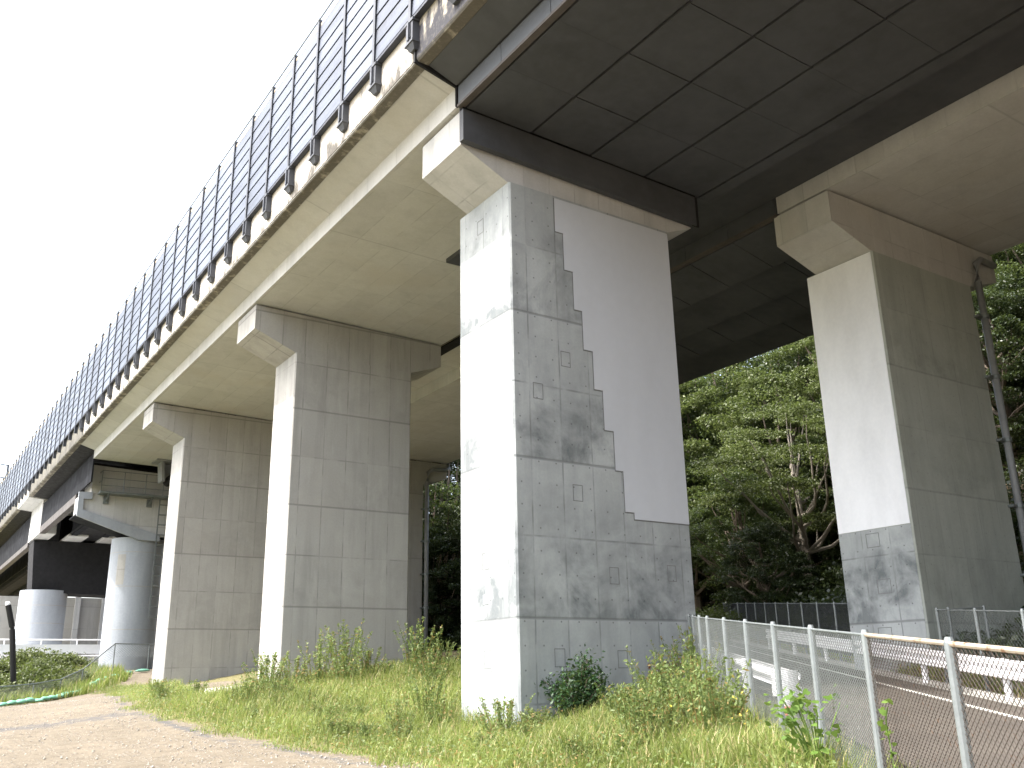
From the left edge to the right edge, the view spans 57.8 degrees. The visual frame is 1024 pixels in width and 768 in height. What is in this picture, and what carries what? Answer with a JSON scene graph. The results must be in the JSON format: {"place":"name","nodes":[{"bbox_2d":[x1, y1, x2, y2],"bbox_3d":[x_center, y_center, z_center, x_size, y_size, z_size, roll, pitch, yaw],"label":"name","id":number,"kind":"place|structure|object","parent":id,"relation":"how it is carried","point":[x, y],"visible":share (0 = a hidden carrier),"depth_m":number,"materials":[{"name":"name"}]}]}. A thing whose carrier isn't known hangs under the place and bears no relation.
{"place":"outdoors","nodes":[
{"label":"outdoors","id":0,"kind":"place"},
{"bbox_2d":[0,661,135,706],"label":"grass","id":1,"kind":"structure","parent":0,"point":[100,673],"depth_m":50.16,"materials":[{"name":"green plant"}]},
{"bbox_2d":[0,0,785,597],"label":"sky","id":2,"kind":"structure","parent":0,"point":[116,115],"materials":[{"name":"white"}]},
{"bbox_2d":[0,446,1023,767],"bbox_3d":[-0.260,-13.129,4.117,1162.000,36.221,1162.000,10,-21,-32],"label":"ground","id":3,"kind":"structure","parent":0,"point":[60,744],"depth_m":19.61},
{"bbox_2d":[5,601,16,691],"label":"marker pole","id":4,"kind":"object","parent":3,"relation":"on","point":[11,624],"visible":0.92,"depth_m":47.09,"materials":[{"name":"black metal"}]},
{"bbox_2d":[0,671,35,696],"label":"bank bush","id":5,"kind":"object","parent":3,"relation":"on","point":[3,682],"visible":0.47,"depth_m":46.14,"materials":[{"name":"green plant"}]},
{"bbox_2d":[1,665,62,688],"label":"bank bush","id":6,"kind":"object","parent":3,"relation":"on","point":[28,676],"visible":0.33,"depth_m":49.72,"materials":[{"name":"green plant"}]},
{"bbox_2d":[0,645,76,670],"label":"bank bush","id":7,"kind":"object","parent":3,"relation":"on","point":[23,655],"visible":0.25,"depth_m":56.83,"materials":[{"name":"green plant"}]},
{"bbox_2d":[0,596,104,657],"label":"retaining wall","id":8,"kind":"structure","parent":3,"relation":"on","point":[83,618],"depth_m":86.92,"materials":[{"name":"concrete"}]},
{"bbox_2d":[17,655,87,680],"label":"bank bush","id":9,"kind":"object","parent":3,"relation":"on","point":[48,664],"visible":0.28,"depth_m":53.38,"materials":[{"name":"green plant"}]},
{"bbox_2d":[15,540,110,654],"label":"bridge pier","id":10,"kind":"structure","parent":3,"relation":"on","point":[59,572],"depth_m":76.10,"materials":[{"name":"concrete"},{"name":"dark painted steel"},{"name":"black rubber"}]},
{"bbox_2d":[0,420,157,595],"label":"deck span","id":11,"kind":"object","parent":10,"relation":"on","point":[43,509],"visible":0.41,"depth_m":73.61,"materials":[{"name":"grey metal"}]},
{"bbox_2d":[38,649,96,669],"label":"bank bush","id":12,"kind":"object","parent":3,"relation":"on","point":[68,657],"visible":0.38,"depth_m":57.85,"materials":[{"name":"green plant"}]},
{"bbox_2d":[0,643,154,700],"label":"pipe fence","id":13,"kind":"object","parent":3,"relation":"on","point":[44,682],"visible":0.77,"depth_m":50.66,"materials":[{"name":"metal"}]},
{"bbox_2d":[69,463,169,670],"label":"bridge pier","id":14,"kind":"structure","parent":3,"relation":"on","point":[129,524],"depth_m":59.24,"materials":[{"name":"concrete"}]},
{"bbox_2d":[97,470,168,507],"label":"walkway","id":15,"kind":"structure","parent":14,"relation":"attached to","point":[131,495],"depth_m":59.45,"materials":[{"name":"metal"}]},
{"bbox_2d":[148,499,167,618],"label":"ladder","id":16,"kind":"object","parent":15,"relation":"attached to","point":[155,554],"visible":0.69,"depth_m":59.57,"materials":[{"name":"metal"}]},
{"bbox_2d":[0,696,386,767],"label":"loose stones","id":17,"kind":"object","parent":3,"relation":"on","point":[152,766],"visible":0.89,"depth_m":19.94,"materials":[{"name":"beige gravel"}]},
{"bbox_2d":[143,403,272,684],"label":"bridge pier","id":18,"kind":"structure","parent":3,"relation":"on","point":[208,627],"depth_m":45.66,"materials":[{"name":"concrete"}]},
{"bbox_2d":[241,652,283,683],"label":"tall weed","id":19,"kind":"object","parent":3,"relation":"on","point":[266,669],"visible":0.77,"depth_m":28.72,"materials":[{"name":"green plant"}]},
{"bbox_2d":[273,652,317,684],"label":"tall weed","id":20,"kind":"object","parent":3,"relation":"on","point":[296,660],"visible":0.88,"depth_m":28.67,"materials":[{"name":"green plant"}]},
{"bbox_2d":[297,634,332,683],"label":"tall weed","id":21,"kind":"object","parent":3,"relation":"on","point":[319,663],"visible":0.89,"depth_m":29.06,"materials":[{"name":"green plant"}]},
{"bbox_2d":[237,305,440,680],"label":"bridge pier","id":22,"kind":"structure","parent":3,"relation":"on","point":[337,541],"depth_m":33.91,"materials":[{"name":"concrete"}]},
{"bbox_2d":[76,36,466,466],"bbox_3d":[-10.311,-1.535,42.353,10.275,2.964,44.364,10,-21,-32],"label":"deck span","id":23,"kind":"object","parent":22,"relation":"on","point":[360,228],"visible":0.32,"depth_m":31.54,"materials":[{"name":"concrete"}]},
{"bbox_2d":[152,458,171,486],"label":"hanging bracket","id":24,"kind":"object","parent":23,"relation":"attached to","point":[164,470],"visible":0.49,"depth_m":57.95,"materials":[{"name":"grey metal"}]},
{"bbox_2d":[0,0,460,521],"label":"noise barrier","id":25,"kind":"object","parent":23,"relation":"attached to","point":[344,54],"visible":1,"depth_m":32.81,"materials":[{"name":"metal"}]},
{"bbox_2d":[441,22,1023,355],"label":"gap cover","id":26,"kind":"object","parent":23,"relation":"attached to","point":[983,65],"visible":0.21,"depth_m":24.59,"materials":[{"name":"black rubber"}]},
{"bbox_2d":[315,617,363,678],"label":"tall weed","id":27,"kind":"object","parent":3,"relation":"on","point":[355,645],"visible":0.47,"depth_m":29.71,"materials":[{"name":"green plant"}]},
{"bbox_2d":[322,651,362,684],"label":"tall weed","id":28,"kind":"object","parent":3,"relation":"on","point":[344,667],"visible":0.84,"depth_m":27.86,"materials":[{"name":"green plant"}]},
{"bbox_2d":[324,624,373,679],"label":"tall weed","id":29,"kind":"object","parent":3,"relation":"on","point":[340,651],"visible":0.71,"depth_m":28.84,"materials":[{"name":"green plant"}]},
{"bbox_2d":[346,646,387,677],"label":"tall weed","id":30,"kind":"object","parent":3,"relation":"on","point":[367,665],"visible":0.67,"depth_m":29.14,"materials":[{"name":"green plant"}]},
{"bbox_2d":[379,709,414,740],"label":"tall weed","id":31,"kind":"object","parent":3,"relation":"on","point":[399,725],"visible":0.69,"depth_m":18.43,"materials":[{"name":"green plant"}]},
{"bbox_2d":[380,696,418,725],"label":"tall weed","id":32,"kind":"object","parent":3,"relation":"on","point":[394,704],"visible":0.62,"depth_m":20.24,"materials":[{"name":"green plant"}]},
{"bbox_2d":[392,621,442,667],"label":"tall weed","id":33,"kind":"object","parent":3,"relation":"on","point":[398,639],"visible":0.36,"depth_m":29.98,"materials":[{"name":"green plant"}]},
{"bbox_2d":[402,616,442,672],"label":"tall weed","id":34,"kind":"object","parent":3,"relation":"on","point":[411,646],"visible":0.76,"depth_m":29.29,"materials":[{"name":"green plant"}]},
{"bbox_2d":[400,659,448,716],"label":"tall weed","id":35,"kind":"object","parent":3,"relation":"on","point":[429,695],"visible":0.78,"depth_m":21.11,"materials":[{"name":"green plant"}]},
{"bbox_2d":[407,460,446,651],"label":"bridge pier","id":36,"kind":"structure","parent":3,"relation":"on","point":[418,475],"depth_m":57.04,"materials":[{"name":"grey concrete"}]},
{"bbox_2d":[420,463,449,652],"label":"drain pipe","id":37,"kind":"object","parent":36,"relation":"attached to","point":[426,509],"visible":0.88,"depth_m":56.94,"materials":[{"name":"metal"}]},
{"bbox_2d":[410,345,460,463],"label":"deck span","id":38,"kind":"object","parent":36,"relation":"on","point":[435,422],"visible":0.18,"depth_m":48.31,"materials":[{"name":"concrete"}]},
{"bbox_2d":[410,643,456,676],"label":"tall weed","id":39,"kind":"object","parent":3,"relation":"on","point":[431,655],"visible":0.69,"depth_m":28.21,"materials":[{"name":"green plant"}]},
{"bbox_2d":[422,564,446,633],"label":"evergreen tree","id":40,"kind":"object","parent":3,"relation":"on","point":[434,599],"visible":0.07,"depth_m":64.65,"materials":[{"name":"green plant"}]},
{"bbox_2d":[422,527,460,646],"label":"evergreen tree","id":41,"kind":"object","parent":3,"relation":"on","point":[435,549],"visible":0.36,"depth_m":65.84,"materials":[{"name":"green plant"}]},
{"bbox_2d":[422,459,460,628],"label":"broadleaf tree","id":42,"kind":"object","parent":3,"relation":"on","point":[434,520],"visible":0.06,"depth_m":70.54,"materials":[{"name":"green plant"}]},
{"bbox_2d":[422,487,460,626],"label":"evergreen tree","id":43,"kind":"object","parent":3,"relation":"on","point":[446,590],"visible":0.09,"depth_m":66.62,"materials":[{"name":"green plant"}]},
{"bbox_2d":[422,618,460,651],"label":"undergrowth bush","id":44,"kind":"object","parent":3,"relation":"on","point":[444,636],"visible":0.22,"depth_m":63.60,"materials":[{"name":"green plant"}]},
{"bbox_2d":[422,460,460,626],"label":"evergreen tree","id":45,"kind":"object","parent":3,"relation":"on","point":[454,464],"visible":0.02,"depth_m":75.26,"materials":[{"name":"green plant"}]},
{"bbox_2d":[416,691,468,727],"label":"tall weed","id":46,"kind":"object","parent":3,"relation":"on","point":[451,706],"visible":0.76,"depth_m":20.00,"materials":[{"name":"green plant"}]},
{"bbox_2d":[424,638,460,670],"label":"tall weed","id":47,"kind":"object","parent":3,"relation":"on","point":[439,644],"visible":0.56,"depth_m":29.28,"materials":[{"name":"green plant"}]},
{"bbox_2d":[89,654,868,767],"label":"grass","id":48,"kind":"structure","parent":3,"relation":"on","point":[759,736],"depth_m":17.32,"materials":[{"name":"green plant"}]},
{"bbox_2d":[473,693,535,734],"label":"tall weed","id":49,"kind":"object","parent":3,"relation":"on","point":[497,711],"visible":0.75,"depth_m":18.25,"materials":[{"name":"green plant"}]},
{"bbox_2d":[422,113,695,729],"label":"bridge pier","id":50,"kind":"structure","parent":3,"relation":"on","point":[575,536],"depth_m":21.95,"materials":[{"name":"concrete"}]},
{"bbox_2d":[414,0,1023,227],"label":"deck span","id":51,"kind":"object","parent":50,"relation":"on","point":[672,110],"visible":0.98,"depth_m":21.19,"materials":[{"name":"grey paint"}]},
{"bbox_2d":[534,644,616,717],"bbox_3d":[1.364,6.251,19.316,1.821,1.666,1.809,5,-18,-19],"label":"leafy bush","id":52,"kind":"object","parent":3,"relation":"on","point":[580,684],"visible":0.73,"depth_m":19.04,"materials":[{"name":"green plant"}]},
{"bbox_2d":[556,735,601,764],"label":"tall weed","id":53,"kind":"object","parent":3,"relation":"on","point":[575,743],"visible":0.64,"depth_m":12.87,"materials":[{"name":"green plant"}]},
{"bbox_2d":[598,729,651,760],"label":"tall weed","id":54,"kind":"object","parent":3,"relation":"on","point":[622,739],"visible":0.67,"depth_m":12.56,"materials":[{"name":"green plant"}]},
{"bbox_2d":[607,675,665,738],"bbox_3d":[1.926,4.883,13.694,0.878,1.120,0.859,1,-18,-6],"label":"tall weed","id":55,"kind":"object","parent":3,"relation":"on","point":[625,708],"visible":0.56,"depth_m":13.75,"materials":[{"name":"green plant"}]},
{"bbox_2d":[616,689,685,734],"bbox_3d":[1.945,5.010,13.842,1.142,0.908,0.812,-13,-21,34],"label":"tall weed","id":56,"kind":"object","parent":3,"relation":"on","point":[645,700],"visible":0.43,"depth_m":13.80,"materials":[{"name":"green plant"}]},
{"bbox_2d":[619,701,684,746],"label":"tall weed","id":57,"kind":"object","parent":3,"relation":"on","point":[648,717],"visible":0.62,"depth_m":13.27,"materials":[{"name":"green plant"}]},
{"bbox_2d":[623,645,701,712],"bbox_3d":[2.529,5.130,15.664,1.106,1.442,1.131,11,-21,-34],"label":"tall weed","id":58,"kind":"object","parent":3,"relation":"on","point":[654,660],"visible":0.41,"depth_m":15.60,"materials":[{"name":"green plant"}]},
{"bbox_2d":[641,678,699,733],"bbox_3d":[2.545,4.975,14.105,0.872,0.975,1.227,2,-18,-8],"label":"tall weed","id":59,"kind":"object","parent":3,"relation":"on","point":[673,690],"visible":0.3,"depth_m":14.17,"materials":[{"name":"green plant"}]},
{"bbox_2d":[649,639,699,683],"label":"tall weed","id":60,"kind":"object","parent":3,"relation":"on","point":[673,661],"visible":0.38,"depth_m":19.62,"materials":[{"name":"green plant"}]},
{"bbox_2d":[659,626,708,679],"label":"tall weed","id":61,"kind":"object","parent":3,"relation":"on","point":[689,645],"visible":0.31,"depth_m":20.16,"materials":[{"name":"green plant"}]},
{"bbox_2d":[646,642,728,701],"bbox_3d":[2.886,4.913,15.017,1.085,1.414,1.109,13,-22,-38],"label":"tall weed","id":62,"kind":"object","parent":3,"relation":"on","point":[687,671],"visible":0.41,"depth_m":15.19,"materials":[{"name":"green plant"}]},
{"bbox_2d":[681,394,717,609],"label":"evergreen tree","id":63,"kind":"object","parent":3,"relation":"on","point":[695,484],"visible":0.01,"depth_m":60.31,"materials":[{"name":"green plant"}]},
{"bbox_2d":[663,648,750,737],"bbox_3d":[2.836,4.572,13.554,1.090,1.421,1.114,7,-19,-25],"label":"tall weed","id":64,"kind":"object","parent":3,"relation":"on","point":[701,696],"visible":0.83,"depth_m":13.40,"materials":[{"name":"green plant"}]},
{"bbox_2d":[677,667,750,727],"bbox_3d":[3.004,4.832,14.050,0.963,1.078,1.355,-1,-17,-2],"label":"tall weed","id":65,"kind":"object","parent":3,"relation":"on","point":[713,687],"visible":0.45,"depth_m":13.94,"materials":[{"name":"green plant"}]},
{"bbox_2d":[683,372,757,574],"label":"broadleaf tree","id":66,"kind":"object","parent":3,"relation":"on","point":[720,384],"visible":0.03,"depth_m":60.46,"materials":[{"name":"green plant"}]},
{"bbox_2d":[680,376,769,612],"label":"broadleaf tree","id":67,"kind":"object","parent":3,"relation":"on","point":[698,594],"visible":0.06,"depth_m":59.55,"materials":[{"name":"green plant"}]},
{"bbox_2d":[696,607,754,639],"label":"bank bush","id":68,"kind":"object","parent":3,"relation":"on","point":[717,615],"visible":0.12,"depth_m":45.58,"materials":[{"name":"green plant"}]},
{"bbox_2d":[714,709,749,742],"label":"tall weed","id":69,"kind":"object","parent":3,"relation":"on","point":[738,720],"visible":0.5,"depth_m":12.48,"materials":[{"name":"green plant"}]},
{"bbox_2d":[686,463,796,602],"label":"broadleaf tree","id":70,"kind":"object","parent":3,"relation":"on","point":[717,584],"visible":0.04,"depth_m":57.07,"materials":[{"name":"green plant"}]},
{"bbox_2d":[679,360,804,592],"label":"broadleaf tree","id":71,"kind":"object","parent":3,"relation":"on","point":[698,401],"visible":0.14,"depth_m":58.22,"materials":[{"name":"green plant"}]},
{"bbox_2d":[688,464,798,602],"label":"broadleaf tree","id":72,"kind":"object","parent":3,"relation":"on","point":[740,507],"visible":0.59,"depth_m":49.95,"materials":[{"name":"green plant"}]},
{"bbox_2d":[698,646,801,715],"bbox_3d":[5.031,7.088,23.171,0.481,2.206,17.442,-2,-17,3],"label":"guardrail","id":73,"kind":"object","parent":3,"relation":"on","point":[767,675],"visible":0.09,"depth_m":17.19,"materials":[{"name":"white metal"}]},
{"bbox_2d":[682,368,838,583],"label":"broadleaf tree","id":74,"kind":"object","parent":3,"relation":"on","point":[724,396],"visible":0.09,"depth_m":58.95,"materials":[{"name":"green plant"}]},
{"bbox_2d":[688,400,838,593],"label":"layered tree","id":75,"kind":"object","parent":3,"relation":"on","point":[802,520],"visible":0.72,"depth_m":48.37,"materials":[{"name":"green plant"}]},
{"bbox_2d":[717,517,819,614],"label":"evergreen tree","id":76,"kind":"object","parent":3,"relation":"on","point":[749,534],"visible":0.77,"depth_m":45.46,"materials":[{"name":"green plant"}]},
{"bbox_2d":[708,338,833,559],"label":"broadleaf tree","id":77,"kind":"object","parent":3,"relation":"on","point":[754,383],"visible":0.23,"depth_m":54.87,"materials":[{"name":"green plant"}]},
{"bbox_2d":[711,339,837,552],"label":"evergreen tree","id":78,"kind":"object","parent":3,"relation":"on","point":[756,361],"visible":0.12,"depth_m":57.65,"materials":[{"name":"green plant"}]},
{"bbox_2d":[716,491,840,592],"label":"evergreen tree","id":79,"kind":"object","parent":3,"relation":"on","point":[828,538],"visible":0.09,"depth_m":52.18,"materials":[{"name":"green plant"}]},
{"bbox_2d":[723,602,852,660],"bbox_3d":[10.332,9.582,36.860,0.071,3.355,22.069,-2,-17,3],"label":"chain link fence","id":80,"kind":"object","parent":3,"relation":"on","point":[834,605],"visible":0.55,"depth_m":33.02,"materials":[{"name":"metal"}]},
{"bbox_2d":[750,377,839,561],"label":"evergreen tree","id":81,"kind":"object","parent":3,"relation":"on","point":[783,465],"visible":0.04,"depth_m":55.67,"materials":[{"name":"green plant"}]},
{"bbox_2d":[751,575,839,612],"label":"undergrowth bush","id":82,"kind":"object","parent":3,"relation":"on","point":[783,598],"visible":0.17,"depth_m":44.07,"materials":[{"name":"green plant"}]},
{"bbox_2d":[777,335,822,439],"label":"broadleaf tree","id":83,"kind":"object","parent":3,"relation":"on","point":[807,344],"visible":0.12,"depth_m":54.39,"materials":[{"name":"green plant"}]},
{"bbox_2d":[764,683,847,767],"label":"vine plant","id":84,"kind":"object","parent":3,"relation":"on","point":[798,703],"visible":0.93,"depth_m":9.90,"materials":[{"name":"green plant"}]},
{"bbox_2d":[793,398,838,536],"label":"evergreen tree","id":85,"kind":"object","parent":3,"relation":"on","point":[820,505],"visible":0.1,"depth_m":49.88,"materials":[{"name":"green plant"}]},
{"bbox_2d":[789,556,842,594],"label":"undergrowth bush","id":86,"kind":"object","parent":3,"relation":"on","point":[827,572],"visible":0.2,"depth_m":47.82,"materials":[{"name":"green plant"}]},
{"bbox_2d":[799,580,848,619],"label":"undergrowth bush","id":87,"kind":"object","parent":3,"relation":"on","point":[842,597],"visible":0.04,"depth_m":36.64,"materials":[{"name":"green plant"}]},
{"bbox_2d":[706,642,1023,767],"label":"grass","id":88,"kind":"structure","parent":3,"relation":"on","point":[983,681],"depth_m":17.45,"materials":[{"name":"green plant"}]},
{"bbox_2d":[766,629,1023,701],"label":"guardrail","id":89,"kind":"object","parent":3,"relation":"on","point":[992,670],"visible":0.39,"depth_m":20.10,"materials":[{"name":"white metal"}]},
{"bbox_2d":[774,190,1023,671],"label":"bridge pier","id":90,"kind":"structure","parent":3,"relation":"on","point":[924,520],"depth_m":26.43,"materials":[{"name":"concrete"}]},
{"bbox_2d":[669,198,815,384],"bbox_3d":[7.175,-3.452,36.478,11.637,3.064,15.347,10,-21,-32],"label":"deck span","id":91,"kind":"object","parent":90,"relation":"on","point":[739,289],"visible":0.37,"depth_m":33.06,"materials":[{"name":"grey paint"}]},
{"bbox_2d":[776,65,1023,255],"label":"deck span","id":92,"kind":"object","parent":90,"relation":"on","point":[954,171],"visible":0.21,"depth_m":25.88,"materials":[{"name":"concrete"}]},
{"bbox_2d":[972,257,1023,575],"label":"drain pipe","id":93,"kind":"object","parent":90,"relation":"attached to","point":[994,377],"visible":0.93,"depth_m":28.28,"materials":[{"name":"metal"}]},
{"bbox_2d":[815,425,1023,661],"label":"undergrowth","id":94,"kind":"object","parent":3,"relation":"on","point":[1020,457],"depth_m":24.99,"materials":[{"name":"green plant"}]},
{"bbox_2d":[935,605,1023,691],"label":"chain link fence","id":95,"kind":"object","parent":3,"relation":"on","point":[947,610],"visible":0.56,"depth_m":19.29,"materials":[{"name":"metal"}]},
{"bbox_2d":[971,269,1023,465],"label":"evergreen tree","id":96,"kind":"object","parent":3,"relation":"on","point":[1005,318],"visible":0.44,"depth_m":38.50,"materials":[{"name":"green plant"}]},
{"bbox_2d":[973,245,1023,424],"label":"evergreen tree","id":97,"kind":"object","parent":3,"relation":"on","point":[999,258],"visible":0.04,"depth_m":42.38,"materials":[{"name":"green plant"}]},
{"bbox_2d":[974,243,1023,354],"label":"broadleaf tree","id":98,"kind":"object","parent":3,"relation":"on","point":[1006,268],"visible":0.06,"depth_m":41.93,"materials":[{"name":"green plant"}]},
{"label":"raised road","id":99,"kind":"structure","parent":3,"relation":"on","visible":0},
{"bbox_2d":[0,639,100,657],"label":"guardrail","id":100,"kind":"object","parent":99,"relation":"on","point":[81,648],"visible":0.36,"depth_m":64.40,"materials":[{"name":"white metal"}]},
{"bbox_2d":[698,640,1023,767],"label":"road","id":101,"kind":"structure","parent":0,"point":[996,735],"depth_m":14.77,"materials":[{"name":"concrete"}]},
{"bbox_2d":[731,638,1023,706],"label":"gutter","id":102,"kind":"object","parent":101,"relation":"on","point":[992,696],"visible":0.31,"depth_m":20.54,"materials":[{"name":"white concrete"}]},
{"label":"fence footing","id":103,"kind":"object","parent":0,"visible":0},
{"bbox_2d":[687,614,1023,767],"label":"chain link fence","id":104,"kind":"object","parent":103,"relation":"on","point":[950,645],"visible":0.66,"depth_m":8.83,"materials":[{"name":"metal"}]},
{"bbox_2d":[877,698,897,767],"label":"climbing vine","id":105,"kind":"object","parent":104,"relation":"attached to","point":[882,711],"visible":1,"depth_m":8.18,"materials":[{"name":"green plant"}]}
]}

